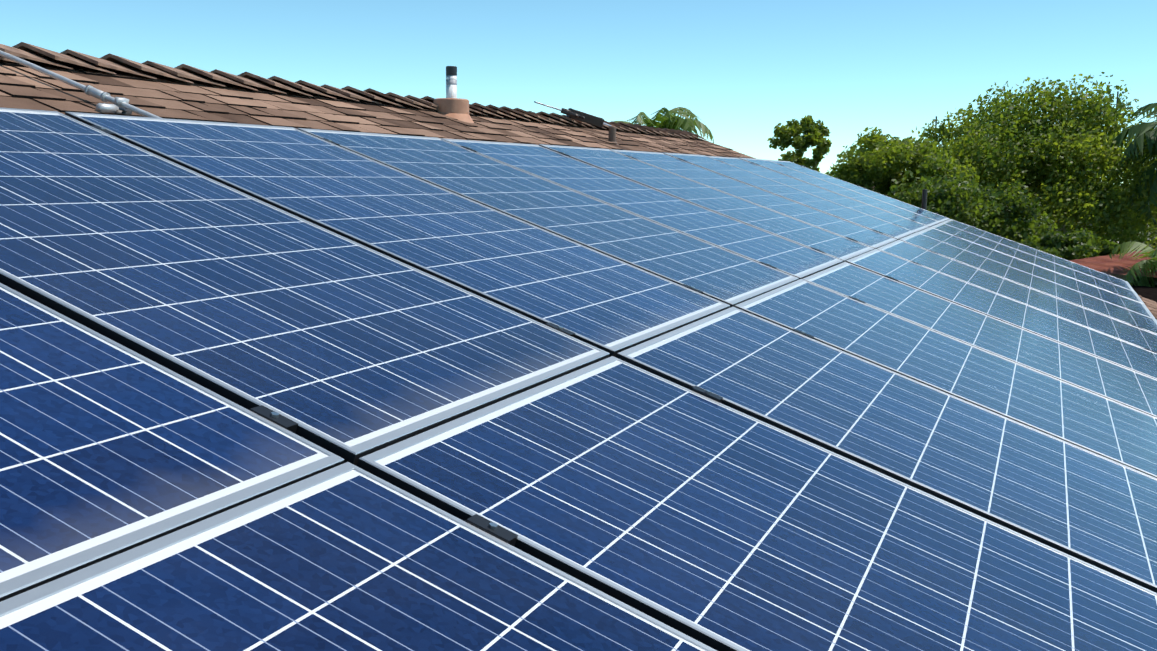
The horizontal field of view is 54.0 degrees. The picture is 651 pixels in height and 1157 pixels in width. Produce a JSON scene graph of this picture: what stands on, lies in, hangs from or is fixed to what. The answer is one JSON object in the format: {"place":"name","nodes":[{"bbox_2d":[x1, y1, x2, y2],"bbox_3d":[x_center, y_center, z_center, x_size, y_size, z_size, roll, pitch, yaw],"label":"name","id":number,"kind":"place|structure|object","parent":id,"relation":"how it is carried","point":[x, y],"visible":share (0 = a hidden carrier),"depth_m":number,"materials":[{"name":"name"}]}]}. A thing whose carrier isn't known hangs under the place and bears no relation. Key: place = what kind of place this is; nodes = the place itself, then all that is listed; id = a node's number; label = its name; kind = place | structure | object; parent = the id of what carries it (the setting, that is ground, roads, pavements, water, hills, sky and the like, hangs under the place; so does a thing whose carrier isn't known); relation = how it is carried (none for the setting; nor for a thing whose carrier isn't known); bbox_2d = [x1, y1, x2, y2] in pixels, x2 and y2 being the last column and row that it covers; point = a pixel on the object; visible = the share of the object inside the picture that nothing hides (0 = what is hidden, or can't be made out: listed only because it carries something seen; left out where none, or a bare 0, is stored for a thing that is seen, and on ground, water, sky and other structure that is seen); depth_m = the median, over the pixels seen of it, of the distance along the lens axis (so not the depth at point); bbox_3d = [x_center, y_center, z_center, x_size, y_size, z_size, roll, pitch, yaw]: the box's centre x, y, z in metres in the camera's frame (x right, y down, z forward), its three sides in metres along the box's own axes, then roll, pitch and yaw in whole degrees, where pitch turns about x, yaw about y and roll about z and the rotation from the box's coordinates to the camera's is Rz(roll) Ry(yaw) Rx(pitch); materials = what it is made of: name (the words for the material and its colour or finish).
{"place":"outdoors","nodes":[
{"label":"outdoors","id":0,"kind":"place"},
{"bbox_2d":[0,0,1156,183],"label":"sky","id":1,"kind":"structure","parent":0,"point":[746,68],"materials":[{"name":"blue"}]},
{"bbox_2d":[90,125,1156,545],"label":"panel clamps","id":2,"kind":"object","parent":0,"point":[494,529],"visible":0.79,"depth_m":1.59,"materials":[{"name":"metal"}]},
{"bbox_2d":[767,115,831,171],"bbox_3d":[4.171,-3.345,21.276,1.148,1.228,1.072,-1,8,-17],"label":"tree","id":3,"kind":"object","parent":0,"point":[811,131],"visible":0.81,"depth_m":21.08,"materials":[{"name":"green plant"}]},
{"bbox_2d":[1124,189,1155,251],"bbox_3d":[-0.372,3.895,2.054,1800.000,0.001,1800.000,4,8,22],"label":"ground","id":4,"kind":"structure","parent":0,"point":[1147,238],"depth_m":81.54,"materials":[{"name":"green plant"}]},
{"bbox_2d":[613,107,713,142],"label":"palm","id":5,"kind":"object","parent":4,"relation":"on","point":[668,119],"visible":0.31,"depth_m":40.46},
{"bbox_2d":[825,126,979,221],"bbox_3d":[9.011,-2.773,31.757,4.163,5.496,4.371,4,8,22],"label":"tree","id":6,"kind":"object","parent":4,"relation":"on","point":[880,162],"visible":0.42,"depth_m":30.64,"materials":[{"name":"green plant"}]},
{"bbox_2d":[887,170,1057,242],"bbox_3d":[9.438,-1.709,28.443,4.850,4.322,5.279,4,8,22],"label":"bush","id":7,"kind":"object","parent":4,"relation":"on","point":[964,202],"visible":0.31,"depth_m":27.05,"materials":[{"name":"green plant"}]},
{"bbox_2d":[871,186,1118,242],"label":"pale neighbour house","id":8,"kind":"structure","parent":4,"relation":"on","point":[1063,229],"depth_m":37.06,"materials":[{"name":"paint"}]},
{"bbox_2d":[873,72,1156,251],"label":"tree","id":9,"kind":"object","parent":4,"relation":"on","point":[1070,152],"depth_m":32.51,"materials":[{"name":"green plant"}]},
{"bbox_2d":[1016,228,1123,259],"bbox_3d":[10.644,-1.378,24.729,2.567,1.527,2.133,0,8,-9],"label":"bush","id":10,"kind":"object","parent":4,"relation":"on","point":[1077,244],"visible":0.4,"depth_m":24.19,"materials":[{"name":"green plant"}]},
{"bbox_2d":[1068,249,1156,284],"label":"tile roof","id":11,"kind":"structure","parent":4,"relation":"on","point":[1116,266],"depth_m":17.39,"materials":[{"name":"tile"}]},
{"bbox_2d":[1112,91,1125,121],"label":"antenna mast","id":12,"kind":"object","parent":4,"relation":"on","point":[1117,101],"visible":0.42,"depth_m":53.26,"materials":[{"name":"silver metal"}]},
{"bbox_2d":[1100,158,1156,250],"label":"tree","id":13,"kind":"object","parent":4,"relation":"on","point":[1149,245],"visible":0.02,"depth_m":37.52,"materials":[{"name":"green plant"}]},
{"bbox_2d":[1109,241,1156,286],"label":"young palm","id":14,"kind":"object","parent":4,"relation":"on","point":[1143,280],"visible":0.5,"depth_m":16.70,"materials":[{"name":"green plant"}]},
{"bbox_2d":[1110,103,1156,224],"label":"palm","id":15,"kind":"object","parent":4,"relation":"on","point":[1145,135],"visible":0.75,"depth_m":31.55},
{"bbox_2d":[1129,283,1156,301],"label":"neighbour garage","id":16,"kind":"structure","parent":4,"relation":"on","point":[1147,292],"depth_m":15.89,"materials":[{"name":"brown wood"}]},
{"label":"house walls","id":17,"kind":"object","parent":4,"relation":"on","visible":0},
{"bbox_2d":[14,58,680,143],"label":"roof slope","id":18,"kind":"structure","parent":17,"relation":"on","point":[237,86],"depth_m":4.80,"materials":[{"name":"brown tile"}]},
{"bbox_2d":[434,66,473,122],"bbox_3d":[-0.773,-1.395,6.902,0.300,0.355,0.300,4,8,22],"label":"roof vent stack","id":19,"kind":"object","parent":18,"relation":"on","point":[451,104],"visible":0.69,"depth_m":6.84,"materials":[{"name":"white plastic"}]},
{"bbox_2d":[0,59,1156,319],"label":"roof shingle courses","id":20,"kind":"object","parent":17,"relation":"on","point":[20,85],"visible":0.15,"depth_m":5.15,"materials":[{"name":"brown"}]},
{"bbox_2d":[0,50,160,117],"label":"electrical conduit","id":21,"kind":"object","parent":20,"relation":"on","point":[125,108],"visible":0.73,"depth_m":3.83,"materials":[{"name":"silver metal"}]},
{"bbox_2d":[0,42,705,139],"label":"roof ridge tiles","id":22,"kind":"object","parent":20,"relation":"on","point":[22,50],"visible":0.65,"depth_m":5.39,"materials":[{"name":"brown tile"}]},
{"bbox_2d":[534,101,610,126],"bbox_3d":[-0.015,-1.622,8.757,0.721,0.076,0.202,12,13,-31],"label":"antenna","id":23,"kind":"object","parent":22,"relation":"on","point":[584,117],"visible":1,"depth_m":8.81,"materials":[{"name":"black metal"}]},
{"bbox_2d":[608,127,618,144],"bbox_3d":[0.254,-1.428,8.565,0.117,0.140,0.120,4,8,22],"label":"plumbing vent","id":24,"kind":"object","parent":20,"relation":"on","point":[612,135],"visible":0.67,"depth_m":8.54,"materials":[{"name":"brown"}]},
{"bbox_2d":[921,189,926,209],"bbox_3d":[3.407,-1.175,11.191,0.136,0.330,0.140,4,8,22],"label":"plumbing vent","id":25,"kind":"object","parent":20,"relation":"on","point":[924,198],"visible":0.48,"depth_m":11.16,"materials":[{"name":"black metal"}]},
{"bbox_3d":[1.414,-0.280,5.750,3.160,0.090,11.275,23,15,18],"label":"array","id":26,"kind":"object","parent":20,"relation":"on","visible":0},
{"bbox_2d":[0,283,344,601],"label":"solar panel","id":27,"kind":"object","parent":26,"relation":"attached to","point":[109,448],"visible":0.96,"depth_m":1.39,"materials":[{"name":"blue glass"}]},
{"bbox_2d":[0,108,609,465],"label":"solar panel","id":28,"kind":"object","parent":26,"relation":"attached to","point":[348,350],"visible":1,"depth_m":2.10,"materials":[{"name":"blue glass"}]},
{"bbox_2d":[0,462,716,650],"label":"solar panel","id":29,"kind":"object","parent":26,"relation":"on","point":[347,556],"visible":1,"depth_m":1.24,"materials":[{"name":"blue glass"}]},
{"bbox_2d":[65,112,729,356],"bbox_3d":[-0.459,-0.295,3.202,1.650,0.041,0.984,23,15,18],"label":"solar panel","id":30,"kind":"object","parent":26,"relation":"attached to","point":[612,306],"visible":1,"depth_m":3.08,"materials":[{"name":"blue glass"}]},
{"bbox_2d":[297,128,798,307],"bbox_3d":[-0.073,-0.414,4.130,1.650,0.041,0.984,23,15,18],"label":"solar panel","id":31,"kind":"object","parent":26,"relation":"on","point":[731,279],"visible":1,"depth_m":4.04,"materials":[{"name":"blue glass"}]},
{"bbox_2d":[441,138,842,278],"bbox_3d":[0.312,-0.533,5.059,1.650,0.040,0.984,23,15,18],"label":"solar panel","id":32,"kind":"object","parent":26,"relation":"attached to","point":[792,258],"visible":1,"depth_m":4.99,"materials":[{"name":"blue glass"}]},
{"bbox_2d":[539,144,873,261],"bbox_3d":[0.699,-0.654,5.987,1.650,0.042,0.984,23,15,18],"label":"solar panel","id":33,"kind":"object","parent":26,"relation":"attached to","point":[844,249],"visible":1,"depth_m":5.92,"materials":[{"name":"blue glass"}]},
{"bbox_2d":[609,149,896,248],"bbox_3d":[1.084,-0.773,6.913,1.650,0.041,0.984,23,15,18],"label":"solar panel","id":34,"kind":"object","parent":26,"relation":"on","point":[787,207],"visible":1,"depth_m":6.86,"materials":[{"name":"blue glass"}]},
{"bbox_2d":[357,356,1156,650],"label":"solar panel","id":35,"kind":"object","parent":26,"relation":"on","point":[713,524],"visible":1,"depth_m":1.79,"materials":[{"name":"blue glass"}]},
{"bbox_2d":[664,153,914,239],"bbox_3d":[1.471,-0.896,7.843,1.650,0.041,0.984,23,15,18],"label":"solar panel","id":36,"kind":"object","parent":26,"relation":"attached to","point":[897,232],"visible":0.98,"depth_m":7.79,"materials":[{"name":"blue glass"}]},
{"bbox_2d":[708,156,928,232],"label":"solar panel","id":37,"kind":"object","parent":26,"relation":"on","point":[892,218],"visible":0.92,"depth_m":8.77,"materials":[{"name":"blue glass"}]},
{"bbox_2d":[740,158,940,226],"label":"solar panel","id":38,"kind":"object","parent":26,"relation":"attached to","point":[848,193],"visible":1,"depth_m":9.66,"materials":[{"name":"blue glass"}]},
{"bbox_2d":[769,160,949,222],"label":"solar panel","id":39,"kind":"object","parent":26,"relation":"on","point":[869,193],"visible":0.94,"depth_m":10.62,"materials":[{"name":"blue glass"}]},
{"bbox_2d":[616,307,1156,592],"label":"solar panel","id":40,"kind":"object","parent":26,"relation":"attached to","point":[1090,507],"visible":1,"depth_m":2.63,"materials":[{"name":"blue glass"}]},
{"bbox_2d":[734,279,1156,477],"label":"solar panel","id":41,"kind":"object","parent":26,"relation":"attached to","point":[1120,433],"visible":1,"depth_m":3.58,"materials":[{"name":"blue glass"}]},
{"bbox_2d":[803,262,1156,416],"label":"solar panel","id":42,"kind":"object","parent":26,"relation":"attached to","point":[1089,372],"visible":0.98,"depth_m":4.51,"materials":[{"name":"blue glass"}]},
{"bbox_2d":[846,249,1156,379],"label":"solar panel","id":43,"kind":"object","parent":26,"relation":"attached to","point":[1037,321],"visible":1,"depth_m":5.43,"materials":[{"name":"blue glass"}]},
{"bbox_2d":[877,240,1156,351],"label":"solar panel","id":44,"kind":"object","parent":26,"relation":"attached to","point":[1093,320],"visible":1,"depth_m":6.37,"materials":[{"name":"blue glass"}]},
{"bbox_2d":[899,232,1156,333],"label":"solar panel","id":45,"kind":"object","parent":26,"relation":"attached to","point":[1075,297],"visible":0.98,"depth_m":7.28,"materials":[{"name":"blue glass"}]},
{"bbox_2d":[917,227,1154,318],"bbox_3d":[3.298,-0.390,8.250,1.650,0.041,0.984,23,15,18],"label":"solar panel","id":46,"kind":"object","parent":26,"relation":"attached to","point":[1060,279],"visible":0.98,"depth_m":8.23,"materials":[{"name":"blue glass"}]},
{"bbox_2d":[931,223,1143,303],"bbox_3d":[3.686,-0.511,9.180,1.650,0.040,0.984,23,15,18],"label":"solar panel","id":47,"kind":"object","parent":26,"relation":"attached to","point":[1049,265],"visible":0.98,"depth_m":9.16,"materials":[{"name":"blue glass"}]},
{"bbox_2d":[942,219,1133,290],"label":"solar panel","id":48,"kind":"object","parent":26,"relation":"on","point":[1043,255],"visible":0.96,"depth_m":10.11,"materials":[{"name":"blue glass"}]}
]}

